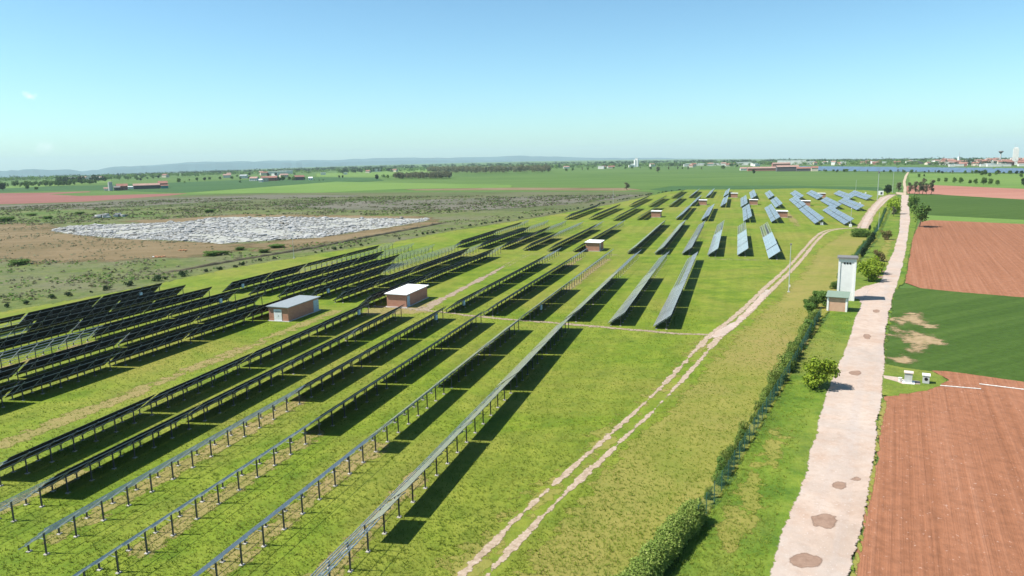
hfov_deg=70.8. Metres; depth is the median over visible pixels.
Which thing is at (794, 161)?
warehouse
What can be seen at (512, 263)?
grass track
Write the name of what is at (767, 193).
solar row
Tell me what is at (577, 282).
worn grass
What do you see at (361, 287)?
solar row
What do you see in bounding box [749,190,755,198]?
solar row
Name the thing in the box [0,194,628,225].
weeds
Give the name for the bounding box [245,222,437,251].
bare soil
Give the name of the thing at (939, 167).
distant solar row
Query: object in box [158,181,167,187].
farm house
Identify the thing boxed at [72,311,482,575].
solar row
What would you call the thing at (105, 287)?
shrub
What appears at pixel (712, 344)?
dirt track
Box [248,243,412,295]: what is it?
solar row
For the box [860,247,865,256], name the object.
conifer tree
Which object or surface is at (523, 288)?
solar row
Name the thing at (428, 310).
grass track
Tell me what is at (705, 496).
shrub
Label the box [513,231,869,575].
dry grass
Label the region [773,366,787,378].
shrub
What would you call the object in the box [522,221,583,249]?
solar row
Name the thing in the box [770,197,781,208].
solar row
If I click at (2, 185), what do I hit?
tree
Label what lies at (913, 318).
bare soil
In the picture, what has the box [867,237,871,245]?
conifer tree
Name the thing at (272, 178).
village house
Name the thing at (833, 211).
solar row
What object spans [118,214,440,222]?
bare soil
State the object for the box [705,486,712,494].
shrub
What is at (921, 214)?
tree
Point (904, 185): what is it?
field path
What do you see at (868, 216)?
gravel path
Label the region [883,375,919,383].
concrete path
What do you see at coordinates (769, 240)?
solar row
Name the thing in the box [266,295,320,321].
brick cabin
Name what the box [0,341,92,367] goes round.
worn grass
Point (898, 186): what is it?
tree
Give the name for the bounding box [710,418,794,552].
dry grass
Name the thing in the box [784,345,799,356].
shrub
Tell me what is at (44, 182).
woodland
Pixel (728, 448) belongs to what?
shrub
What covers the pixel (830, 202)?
solar row
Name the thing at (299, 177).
village house
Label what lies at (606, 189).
ploughed field
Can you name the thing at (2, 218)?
bush
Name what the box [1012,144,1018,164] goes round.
silo tower
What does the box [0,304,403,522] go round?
solar row
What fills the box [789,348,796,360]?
shrub
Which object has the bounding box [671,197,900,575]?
verge grass
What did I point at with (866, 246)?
conifer tree
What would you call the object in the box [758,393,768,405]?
shrub
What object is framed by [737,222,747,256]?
solar row
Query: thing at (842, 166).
distant solar row
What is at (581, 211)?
solar row
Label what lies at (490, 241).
solar row
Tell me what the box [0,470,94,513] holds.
worn grass
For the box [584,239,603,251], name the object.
brick cabin
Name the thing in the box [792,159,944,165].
woodland
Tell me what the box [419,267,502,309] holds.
grass track
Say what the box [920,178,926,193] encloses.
tree
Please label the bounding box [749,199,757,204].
brick cabin
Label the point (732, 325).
dirt track
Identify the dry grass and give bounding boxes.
[435,336,708,575]
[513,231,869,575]
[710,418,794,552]
[850,402,886,575]
[878,239,893,274]
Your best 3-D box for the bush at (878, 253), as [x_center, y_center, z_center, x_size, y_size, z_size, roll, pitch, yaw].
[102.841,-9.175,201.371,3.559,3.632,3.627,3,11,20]
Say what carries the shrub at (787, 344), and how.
on the park grass at (724, 286)
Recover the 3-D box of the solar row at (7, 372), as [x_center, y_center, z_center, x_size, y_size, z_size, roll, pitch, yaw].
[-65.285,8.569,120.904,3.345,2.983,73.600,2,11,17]
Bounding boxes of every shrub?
[102,285,112,290]
[123,280,133,285]
[152,275,162,280]
[178,270,189,276]
[703,491,710,500]
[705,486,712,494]
[710,469,723,484]
[715,456,727,474]
[720,449,732,461]
[722,453,730,468]
[726,446,735,458]
[732,438,742,450]
[734,428,747,443]
[738,421,750,433]
[749,413,755,422]
[753,399,761,411]
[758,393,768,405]
[760,387,770,398]
[766,369,784,381]
[766,376,776,387]
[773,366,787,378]
[776,354,794,370]
[782,352,796,365]
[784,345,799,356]
[786,343,800,355]
[789,340,801,355]
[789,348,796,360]
[798,324,809,336]
[803,319,814,332]
[804,312,816,323]
[829,281,836,288]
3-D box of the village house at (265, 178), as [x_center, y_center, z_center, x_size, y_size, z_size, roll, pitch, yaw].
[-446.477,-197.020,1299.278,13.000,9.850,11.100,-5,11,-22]
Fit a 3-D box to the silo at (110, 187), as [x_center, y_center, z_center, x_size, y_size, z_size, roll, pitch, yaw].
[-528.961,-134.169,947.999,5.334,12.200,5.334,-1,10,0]
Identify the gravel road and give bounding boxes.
[770,195,909,575]
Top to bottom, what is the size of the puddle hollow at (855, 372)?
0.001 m
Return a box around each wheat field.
[0,177,382,192]
[649,186,885,191]
[884,288,1023,381]
[909,194,1023,219]
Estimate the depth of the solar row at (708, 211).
364.93 m
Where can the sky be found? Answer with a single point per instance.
(86, 85)
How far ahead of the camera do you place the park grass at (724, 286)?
97.93 m
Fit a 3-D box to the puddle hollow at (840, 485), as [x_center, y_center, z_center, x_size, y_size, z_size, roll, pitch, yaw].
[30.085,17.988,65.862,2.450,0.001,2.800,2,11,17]
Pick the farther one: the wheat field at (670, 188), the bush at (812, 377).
the wheat field at (670, 188)
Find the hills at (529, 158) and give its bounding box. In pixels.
[131,156,1001,166]
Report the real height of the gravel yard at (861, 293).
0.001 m
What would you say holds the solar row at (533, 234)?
on the park grass at (724, 286)
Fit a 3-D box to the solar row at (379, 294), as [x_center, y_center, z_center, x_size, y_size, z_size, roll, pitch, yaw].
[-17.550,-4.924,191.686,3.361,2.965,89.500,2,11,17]
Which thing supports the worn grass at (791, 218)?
on the park grass at (724, 286)
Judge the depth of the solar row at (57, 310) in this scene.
149.53 m
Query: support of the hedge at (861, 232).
on the dry grass at (820, 274)
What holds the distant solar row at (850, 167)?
on the ground at (644, 177)
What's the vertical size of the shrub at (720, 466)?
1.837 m
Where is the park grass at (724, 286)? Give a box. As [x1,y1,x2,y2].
[0,188,898,575]
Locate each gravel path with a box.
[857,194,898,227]
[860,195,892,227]
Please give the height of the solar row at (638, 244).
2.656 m
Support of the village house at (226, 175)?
on the ground at (644, 177)
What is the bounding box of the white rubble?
[51,216,428,242]
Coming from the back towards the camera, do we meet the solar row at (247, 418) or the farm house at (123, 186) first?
the farm house at (123, 186)
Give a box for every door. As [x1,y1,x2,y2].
[274,309,281,320]
[313,299,318,311]
[407,295,409,306]
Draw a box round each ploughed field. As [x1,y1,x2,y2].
[0,191,186,203]
[407,188,640,190]
[855,371,1023,575]
[905,220,1023,296]
[906,185,1023,198]
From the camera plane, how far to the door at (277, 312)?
138.91 m
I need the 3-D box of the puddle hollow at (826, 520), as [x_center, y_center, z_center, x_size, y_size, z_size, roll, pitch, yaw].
[25.901,19.191,59.550,3.150,0.001,3.850,2,11,17]
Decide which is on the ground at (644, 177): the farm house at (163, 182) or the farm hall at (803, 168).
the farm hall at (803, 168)
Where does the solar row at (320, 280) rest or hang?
on the park grass at (724, 286)
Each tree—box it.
[0,183,5,188]
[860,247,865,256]
[863,243,868,251]
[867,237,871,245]
[870,232,875,241]
[883,184,891,194]
[896,182,901,191]
[907,194,919,208]
[908,182,913,193]
[911,202,931,226]
[912,181,917,193]
[917,182,922,194]
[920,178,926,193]
[924,183,928,194]
[929,180,935,192]
[980,177,986,183]
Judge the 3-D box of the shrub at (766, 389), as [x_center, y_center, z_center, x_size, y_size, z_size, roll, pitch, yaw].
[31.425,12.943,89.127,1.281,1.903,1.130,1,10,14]
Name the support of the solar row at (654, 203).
on the park grass at (724, 286)
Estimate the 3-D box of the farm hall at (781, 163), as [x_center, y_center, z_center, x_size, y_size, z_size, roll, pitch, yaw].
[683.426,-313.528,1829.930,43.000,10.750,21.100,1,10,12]
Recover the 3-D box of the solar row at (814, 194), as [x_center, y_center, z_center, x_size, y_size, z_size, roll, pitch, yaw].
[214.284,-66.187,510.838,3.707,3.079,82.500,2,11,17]
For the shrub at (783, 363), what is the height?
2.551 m
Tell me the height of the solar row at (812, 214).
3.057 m
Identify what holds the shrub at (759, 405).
on the dry grass at (746, 489)
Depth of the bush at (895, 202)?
353.55 m
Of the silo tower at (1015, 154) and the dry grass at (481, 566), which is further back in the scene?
the silo tower at (1015, 154)
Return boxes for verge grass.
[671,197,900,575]
[851,196,946,572]
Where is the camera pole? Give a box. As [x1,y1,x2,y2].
[787,243,791,291]
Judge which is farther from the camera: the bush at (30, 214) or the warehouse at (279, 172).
the warehouse at (279, 172)
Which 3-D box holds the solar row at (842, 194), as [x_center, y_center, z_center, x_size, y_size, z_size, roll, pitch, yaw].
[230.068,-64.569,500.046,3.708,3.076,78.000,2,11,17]
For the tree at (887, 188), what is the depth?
520.45 m
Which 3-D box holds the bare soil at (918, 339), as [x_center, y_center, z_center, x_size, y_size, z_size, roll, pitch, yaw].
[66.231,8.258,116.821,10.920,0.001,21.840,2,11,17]
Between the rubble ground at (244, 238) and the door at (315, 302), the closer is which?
the door at (315, 302)
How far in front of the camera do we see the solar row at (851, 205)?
406.00 m
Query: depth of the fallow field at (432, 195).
612.75 m
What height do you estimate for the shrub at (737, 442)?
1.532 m
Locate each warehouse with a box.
[268,171,286,174]
[777,160,790,164]
[791,160,805,164]
[986,164,1001,166]
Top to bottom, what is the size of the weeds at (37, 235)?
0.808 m
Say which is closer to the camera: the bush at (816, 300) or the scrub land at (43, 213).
the bush at (816, 300)
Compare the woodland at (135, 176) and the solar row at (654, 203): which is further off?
the woodland at (135, 176)
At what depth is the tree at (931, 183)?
510.50 m
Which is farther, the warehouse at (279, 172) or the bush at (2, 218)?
the warehouse at (279, 172)
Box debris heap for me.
[93,213,127,217]
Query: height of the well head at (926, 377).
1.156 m
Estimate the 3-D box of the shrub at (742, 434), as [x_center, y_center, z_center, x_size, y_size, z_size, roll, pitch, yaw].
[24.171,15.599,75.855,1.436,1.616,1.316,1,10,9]
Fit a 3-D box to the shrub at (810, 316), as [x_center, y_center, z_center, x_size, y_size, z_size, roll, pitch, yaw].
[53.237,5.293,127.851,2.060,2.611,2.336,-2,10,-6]
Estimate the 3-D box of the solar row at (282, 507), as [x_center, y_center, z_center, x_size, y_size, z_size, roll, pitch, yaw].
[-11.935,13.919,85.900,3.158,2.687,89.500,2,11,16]
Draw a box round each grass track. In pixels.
[366,305,707,334]
[410,252,793,311]
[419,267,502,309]
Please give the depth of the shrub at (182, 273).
198.40 m
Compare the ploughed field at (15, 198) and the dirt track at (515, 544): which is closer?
the dirt track at (515, 544)
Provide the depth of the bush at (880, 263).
179.28 m
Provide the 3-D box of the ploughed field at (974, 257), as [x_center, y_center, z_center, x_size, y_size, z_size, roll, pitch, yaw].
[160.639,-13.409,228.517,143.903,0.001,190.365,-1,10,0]
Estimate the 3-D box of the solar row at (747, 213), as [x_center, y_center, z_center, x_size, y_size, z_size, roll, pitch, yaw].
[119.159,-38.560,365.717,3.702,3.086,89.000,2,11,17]
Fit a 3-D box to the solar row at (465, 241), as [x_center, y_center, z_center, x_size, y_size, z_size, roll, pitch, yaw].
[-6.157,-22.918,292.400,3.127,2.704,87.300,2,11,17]
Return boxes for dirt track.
[457,308,756,575]
[696,227,859,348]
[708,289,769,337]
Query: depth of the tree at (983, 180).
646.11 m
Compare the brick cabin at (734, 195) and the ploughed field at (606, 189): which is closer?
the brick cabin at (734, 195)
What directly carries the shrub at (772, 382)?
on the verge grass at (794, 478)
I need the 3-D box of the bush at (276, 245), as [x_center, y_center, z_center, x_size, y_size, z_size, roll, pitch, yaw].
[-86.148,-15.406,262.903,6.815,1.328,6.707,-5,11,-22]
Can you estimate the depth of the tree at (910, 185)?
520.20 m
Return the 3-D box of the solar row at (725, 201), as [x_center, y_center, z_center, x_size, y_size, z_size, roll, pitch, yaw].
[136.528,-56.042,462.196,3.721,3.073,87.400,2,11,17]
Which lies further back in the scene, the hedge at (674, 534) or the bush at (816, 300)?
the bush at (816, 300)
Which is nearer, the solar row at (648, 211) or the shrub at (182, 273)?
the shrub at (182, 273)
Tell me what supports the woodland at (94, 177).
on the meadow at (43, 185)
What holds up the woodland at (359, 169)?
on the ground at (644, 177)
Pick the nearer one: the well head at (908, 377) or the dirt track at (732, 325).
the well head at (908, 377)
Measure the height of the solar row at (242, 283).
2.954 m
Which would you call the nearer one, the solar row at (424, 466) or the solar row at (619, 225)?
the solar row at (424, 466)
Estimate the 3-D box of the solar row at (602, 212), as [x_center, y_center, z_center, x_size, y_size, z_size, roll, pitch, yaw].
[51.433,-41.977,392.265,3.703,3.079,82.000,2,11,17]
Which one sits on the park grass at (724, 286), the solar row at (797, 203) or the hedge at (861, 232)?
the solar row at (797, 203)
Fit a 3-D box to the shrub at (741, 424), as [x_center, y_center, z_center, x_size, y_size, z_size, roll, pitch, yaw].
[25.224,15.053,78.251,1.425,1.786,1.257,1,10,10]
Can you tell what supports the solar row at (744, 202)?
on the park grass at (724, 286)
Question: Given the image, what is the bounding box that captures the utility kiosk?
[826,290,849,311]
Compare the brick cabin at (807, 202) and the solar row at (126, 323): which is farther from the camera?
the brick cabin at (807, 202)
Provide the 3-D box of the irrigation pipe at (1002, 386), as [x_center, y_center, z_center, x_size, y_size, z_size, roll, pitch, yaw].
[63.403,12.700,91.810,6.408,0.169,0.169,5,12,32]
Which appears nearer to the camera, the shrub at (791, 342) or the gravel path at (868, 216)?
the shrub at (791, 342)
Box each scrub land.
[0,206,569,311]
[0,209,181,220]
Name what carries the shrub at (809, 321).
on the park grass at (724, 286)
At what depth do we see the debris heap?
437.05 m
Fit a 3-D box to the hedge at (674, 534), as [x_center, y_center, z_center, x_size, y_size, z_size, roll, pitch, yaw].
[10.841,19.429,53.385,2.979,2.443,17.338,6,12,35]
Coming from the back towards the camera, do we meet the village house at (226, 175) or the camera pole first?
the village house at (226, 175)
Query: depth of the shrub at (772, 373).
95.26 m
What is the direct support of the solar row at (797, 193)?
on the park grass at (724, 286)
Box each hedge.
[610,497,707,575]
[850,228,870,236]
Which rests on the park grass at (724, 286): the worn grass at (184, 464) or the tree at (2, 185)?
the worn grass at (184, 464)
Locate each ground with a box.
[0,159,1023,575]
[61,217,430,243]
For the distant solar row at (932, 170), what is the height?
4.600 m
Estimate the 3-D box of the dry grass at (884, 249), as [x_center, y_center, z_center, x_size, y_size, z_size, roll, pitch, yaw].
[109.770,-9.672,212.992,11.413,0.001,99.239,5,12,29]
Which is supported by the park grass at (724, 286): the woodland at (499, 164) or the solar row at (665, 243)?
the solar row at (665, 243)
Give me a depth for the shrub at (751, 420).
81.28 m
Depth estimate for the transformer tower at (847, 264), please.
147.67 m
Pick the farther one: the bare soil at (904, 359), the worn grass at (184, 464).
the bare soil at (904, 359)
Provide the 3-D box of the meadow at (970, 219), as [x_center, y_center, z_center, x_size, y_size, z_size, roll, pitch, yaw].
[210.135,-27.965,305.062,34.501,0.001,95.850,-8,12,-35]
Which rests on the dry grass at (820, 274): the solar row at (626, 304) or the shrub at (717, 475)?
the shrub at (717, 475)
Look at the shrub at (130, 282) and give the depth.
183.99 m
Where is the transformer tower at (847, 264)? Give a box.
[837,255,857,300]
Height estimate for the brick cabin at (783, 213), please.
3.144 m
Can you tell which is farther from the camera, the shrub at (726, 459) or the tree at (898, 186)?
the tree at (898, 186)
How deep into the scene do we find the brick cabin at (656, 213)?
363.08 m
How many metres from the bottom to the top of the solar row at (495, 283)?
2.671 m
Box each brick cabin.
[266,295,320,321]
[384,284,428,307]
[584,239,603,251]
[651,210,661,216]
[699,199,706,204]
[731,193,737,197]
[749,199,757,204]
[776,210,787,217]
[801,200,809,205]
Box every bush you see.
[0,216,15,221]
[6,258,30,264]
[24,213,36,215]
[202,250,220,255]
[204,209,215,211]
[267,244,284,247]
[801,355,840,387]
[804,302,815,312]
[808,296,821,307]
[812,290,822,297]
[816,290,826,305]
[856,258,882,281]
[865,256,885,273]
[872,249,886,260]
[880,229,891,239]
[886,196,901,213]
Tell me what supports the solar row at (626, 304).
on the park grass at (724, 286)
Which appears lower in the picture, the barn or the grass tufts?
the grass tufts
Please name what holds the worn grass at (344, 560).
on the park grass at (724, 286)
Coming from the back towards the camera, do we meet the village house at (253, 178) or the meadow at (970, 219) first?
the village house at (253, 178)
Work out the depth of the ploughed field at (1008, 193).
536.54 m
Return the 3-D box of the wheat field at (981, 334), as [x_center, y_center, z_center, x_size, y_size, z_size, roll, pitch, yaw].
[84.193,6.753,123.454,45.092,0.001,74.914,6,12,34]
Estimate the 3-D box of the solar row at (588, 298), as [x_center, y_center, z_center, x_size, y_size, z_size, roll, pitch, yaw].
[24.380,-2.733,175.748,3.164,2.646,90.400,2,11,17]
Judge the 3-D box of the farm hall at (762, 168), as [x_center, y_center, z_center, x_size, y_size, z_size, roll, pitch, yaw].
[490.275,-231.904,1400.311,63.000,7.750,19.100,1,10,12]
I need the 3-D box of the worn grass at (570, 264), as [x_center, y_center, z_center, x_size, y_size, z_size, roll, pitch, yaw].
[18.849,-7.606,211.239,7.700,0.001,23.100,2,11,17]
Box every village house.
[223,174,230,177]
[249,177,258,180]
[260,176,268,181]
[268,176,277,180]
[294,175,304,179]
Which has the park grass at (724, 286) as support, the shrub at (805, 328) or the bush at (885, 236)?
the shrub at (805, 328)
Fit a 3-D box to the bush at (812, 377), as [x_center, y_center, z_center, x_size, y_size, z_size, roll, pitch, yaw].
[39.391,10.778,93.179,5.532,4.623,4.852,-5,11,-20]
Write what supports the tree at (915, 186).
on the wheat field at (970, 206)
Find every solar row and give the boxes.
[0,283,161,326]
[0,285,184,338]
[0,287,211,354]
[0,289,237,367]
[0,292,264,382]
[0,292,303,407]
[0,301,370,486]
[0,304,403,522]
[18,306,445,555]
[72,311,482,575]
[192,316,522,575]
[222,242,392,291]
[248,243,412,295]
[277,244,433,298]
[309,243,459,297]
[311,315,571,575]
[333,244,480,302]
[358,245,502,306]
[444,248,560,312]
[455,220,527,247]
[476,220,547,248]
[483,248,586,315]
[501,221,565,249]
[518,250,611,320]
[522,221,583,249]
[546,221,602,251]
[565,204,599,218]
[565,249,641,321]
[573,220,624,250]
[589,204,619,218]
[608,252,668,325]
[614,204,640,218]
[627,220,665,252]
[629,195,649,206]
[636,203,660,219]
[650,195,666,205]
[653,252,697,329]
[655,220,685,254]
[675,203,692,219]
[682,220,705,253]
[701,204,713,219]
[707,221,723,256]
[720,195,728,205]
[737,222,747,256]
[740,195,747,206]
[742,204,751,222]
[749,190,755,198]
[760,223,779,259]
[765,190,773,198]
[765,204,779,221]
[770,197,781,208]
[789,196,804,207]
[790,190,803,198]
[799,166,895,167]
[799,205,823,224]
[807,190,822,199]
[818,168,1023,172]
[819,167,880,169]
[820,197,841,207]
[823,206,853,223]
[824,168,1023,171]
[834,190,853,199]
[838,197,863,209]
[849,190,871,199]
[899,167,992,168]
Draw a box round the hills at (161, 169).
[0,160,511,177]
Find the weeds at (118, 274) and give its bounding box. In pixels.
[0,197,605,302]
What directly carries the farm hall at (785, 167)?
on the ground at (644, 177)
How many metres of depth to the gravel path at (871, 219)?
373.64 m
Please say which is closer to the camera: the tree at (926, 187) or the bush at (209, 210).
the bush at (209, 210)
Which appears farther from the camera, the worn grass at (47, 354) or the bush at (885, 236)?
the bush at (885, 236)
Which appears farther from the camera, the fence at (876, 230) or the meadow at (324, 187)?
the meadow at (324, 187)
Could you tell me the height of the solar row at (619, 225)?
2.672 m
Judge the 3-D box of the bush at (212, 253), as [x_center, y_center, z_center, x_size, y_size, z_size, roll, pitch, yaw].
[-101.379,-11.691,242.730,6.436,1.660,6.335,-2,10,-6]
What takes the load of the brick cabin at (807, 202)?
on the park grass at (724, 286)
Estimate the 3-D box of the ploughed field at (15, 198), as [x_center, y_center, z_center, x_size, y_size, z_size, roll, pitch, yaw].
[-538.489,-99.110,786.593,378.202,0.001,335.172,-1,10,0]
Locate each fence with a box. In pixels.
[698,306,821,514]
[855,207,886,254]
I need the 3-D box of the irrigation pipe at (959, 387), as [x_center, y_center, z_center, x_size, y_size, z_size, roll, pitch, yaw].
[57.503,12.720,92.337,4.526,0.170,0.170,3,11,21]
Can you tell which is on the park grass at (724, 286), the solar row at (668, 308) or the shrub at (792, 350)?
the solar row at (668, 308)
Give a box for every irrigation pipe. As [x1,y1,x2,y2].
[940,385,980,388]
[979,383,1023,389]
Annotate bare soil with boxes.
[0,223,254,263]
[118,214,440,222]
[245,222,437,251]
[887,313,936,335]
[887,356,912,362]
[902,330,945,351]
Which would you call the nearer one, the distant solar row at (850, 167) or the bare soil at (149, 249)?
the bare soil at (149, 249)
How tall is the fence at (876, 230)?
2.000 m
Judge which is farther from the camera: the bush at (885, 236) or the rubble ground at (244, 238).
the rubble ground at (244, 238)
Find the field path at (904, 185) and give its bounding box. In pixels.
[903,172,908,194]
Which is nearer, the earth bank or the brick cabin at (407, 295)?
the brick cabin at (407, 295)
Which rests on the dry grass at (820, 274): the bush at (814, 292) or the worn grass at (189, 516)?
the bush at (814, 292)
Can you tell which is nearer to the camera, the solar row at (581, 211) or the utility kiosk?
the utility kiosk
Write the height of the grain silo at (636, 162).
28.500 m
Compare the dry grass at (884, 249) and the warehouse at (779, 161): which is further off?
the warehouse at (779, 161)
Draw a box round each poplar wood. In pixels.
[393,170,451,178]
[426,164,551,172]
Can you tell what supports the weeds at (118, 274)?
on the park grass at (724, 286)
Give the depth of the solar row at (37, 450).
88.58 m
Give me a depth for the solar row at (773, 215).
351.72 m
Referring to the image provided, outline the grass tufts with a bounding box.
[0,302,851,575]
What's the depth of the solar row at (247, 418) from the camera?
75.01 m
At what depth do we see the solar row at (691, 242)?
250.61 m
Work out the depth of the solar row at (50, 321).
143.12 m
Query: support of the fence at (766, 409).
on the verge grass at (794, 478)
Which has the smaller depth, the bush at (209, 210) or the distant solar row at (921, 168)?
the bush at (209, 210)
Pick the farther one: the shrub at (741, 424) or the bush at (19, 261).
the bush at (19, 261)
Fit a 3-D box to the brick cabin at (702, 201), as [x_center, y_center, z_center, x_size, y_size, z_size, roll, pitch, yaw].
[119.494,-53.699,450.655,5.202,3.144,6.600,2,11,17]
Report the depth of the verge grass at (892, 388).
97.56 m
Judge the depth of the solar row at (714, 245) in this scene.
244.66 m
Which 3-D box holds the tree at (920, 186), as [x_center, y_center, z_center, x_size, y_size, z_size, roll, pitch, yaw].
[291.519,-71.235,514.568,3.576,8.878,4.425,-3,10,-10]
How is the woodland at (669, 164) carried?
on the ground at (644, 177)
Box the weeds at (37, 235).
[0,223,259,261]
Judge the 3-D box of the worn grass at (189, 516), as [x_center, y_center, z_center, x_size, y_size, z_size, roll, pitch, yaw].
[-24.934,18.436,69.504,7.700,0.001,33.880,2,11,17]
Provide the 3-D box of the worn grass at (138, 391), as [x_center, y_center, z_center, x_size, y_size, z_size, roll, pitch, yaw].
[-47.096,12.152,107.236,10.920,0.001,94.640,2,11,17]
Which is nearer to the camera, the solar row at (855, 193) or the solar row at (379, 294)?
the solar row at (379, 294)
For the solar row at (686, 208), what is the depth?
380.50 m
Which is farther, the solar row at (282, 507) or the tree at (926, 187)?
the tree at (926, 187)
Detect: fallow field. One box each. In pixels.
[0,192,652,293]
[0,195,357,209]
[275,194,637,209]
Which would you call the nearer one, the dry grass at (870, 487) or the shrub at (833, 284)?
the dry grass at (870, 487)
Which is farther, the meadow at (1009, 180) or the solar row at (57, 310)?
the meadow at (1009, 180)
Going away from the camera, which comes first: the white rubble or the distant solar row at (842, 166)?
the white rubble
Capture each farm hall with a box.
[747,167,775,170]
[772,162,790,166]
[776,165,798,170]
[796,167,810,170]
[811,166,818,170]
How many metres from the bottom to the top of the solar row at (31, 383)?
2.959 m
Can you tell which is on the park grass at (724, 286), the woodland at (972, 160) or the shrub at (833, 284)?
the shrub at (833, 284)
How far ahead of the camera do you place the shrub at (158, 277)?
191.16 m
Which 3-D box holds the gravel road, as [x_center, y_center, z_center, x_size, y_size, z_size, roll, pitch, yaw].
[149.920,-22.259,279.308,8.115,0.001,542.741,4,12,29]
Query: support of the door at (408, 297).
in the brick cabin at (407, 295)
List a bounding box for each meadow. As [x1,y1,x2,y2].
[4,180,111,187]
[187,182,512,193]
[316,170,431,176]
[908,174,1023,188]
[922,215,1023,223]
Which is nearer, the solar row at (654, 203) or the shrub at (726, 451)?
the shrub at (726, 451)
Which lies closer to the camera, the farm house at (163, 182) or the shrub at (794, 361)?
the shrub at (794, 361)
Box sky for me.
[0,0,1023,170]
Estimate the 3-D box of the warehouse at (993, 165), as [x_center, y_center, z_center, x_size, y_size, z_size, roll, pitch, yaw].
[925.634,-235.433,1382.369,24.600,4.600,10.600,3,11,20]
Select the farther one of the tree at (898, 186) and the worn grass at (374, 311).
the tree at (898, 186)
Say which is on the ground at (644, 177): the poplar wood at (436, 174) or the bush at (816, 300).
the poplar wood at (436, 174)
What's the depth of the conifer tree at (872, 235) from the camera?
244.85 m
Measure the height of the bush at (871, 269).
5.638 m
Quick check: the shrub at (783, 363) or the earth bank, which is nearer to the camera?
the shrub at (783, 363)
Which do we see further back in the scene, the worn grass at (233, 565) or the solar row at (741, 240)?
the solar row at (741, 240)
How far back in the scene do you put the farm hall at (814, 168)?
1284.18 m
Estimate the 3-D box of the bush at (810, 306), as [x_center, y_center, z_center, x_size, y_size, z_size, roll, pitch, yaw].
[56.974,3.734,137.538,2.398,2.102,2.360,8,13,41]
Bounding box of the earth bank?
[148,222,446,274]
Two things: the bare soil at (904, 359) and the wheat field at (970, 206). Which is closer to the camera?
the bare soil at (904, 359)
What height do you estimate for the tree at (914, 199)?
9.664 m
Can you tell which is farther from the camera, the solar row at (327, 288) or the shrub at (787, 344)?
the solar row at (327, 288)
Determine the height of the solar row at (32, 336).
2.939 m
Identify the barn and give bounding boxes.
[133,183,159,188]
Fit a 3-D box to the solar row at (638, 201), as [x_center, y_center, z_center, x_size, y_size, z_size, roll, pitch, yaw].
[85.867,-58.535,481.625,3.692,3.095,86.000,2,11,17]
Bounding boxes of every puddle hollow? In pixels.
[790,553,821,567]
[811,514,836,528]
[832,482,845,488]
[849,371,860,374]
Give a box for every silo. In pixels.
[108,181,112,190]
[631,158,638,166]
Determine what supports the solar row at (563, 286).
on the park grass at (724, 286)
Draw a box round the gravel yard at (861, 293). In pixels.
[854,283,878,302]
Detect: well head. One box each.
[898,370,914,384]
[922,373,930,383]
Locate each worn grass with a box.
[0,310,341,448]
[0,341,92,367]
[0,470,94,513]
[41,395,316,543]
[126,428,324,557]
[207,441,393,575]
[303,472,427,575]
[362,302,429,315]
[564,258,610,289]
[565,258,580,266]
[787,213,798,225]
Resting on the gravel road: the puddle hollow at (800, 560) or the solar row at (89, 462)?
the puddle hollow at (800, 560)
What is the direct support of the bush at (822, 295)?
on the dry grass at (820, 274)
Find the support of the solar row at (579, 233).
on the park grass at (724, 286)
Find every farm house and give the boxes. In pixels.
[116,183,127,189]
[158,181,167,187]
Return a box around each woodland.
[1,178,96,186]
[5,156,1003,179]
[54,175,105,183]
[100,171,229,179]
[339,167,392,172]
[523,161,772,167]
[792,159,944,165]
[930,158,1023,165]
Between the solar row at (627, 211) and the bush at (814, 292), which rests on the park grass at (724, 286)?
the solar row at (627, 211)

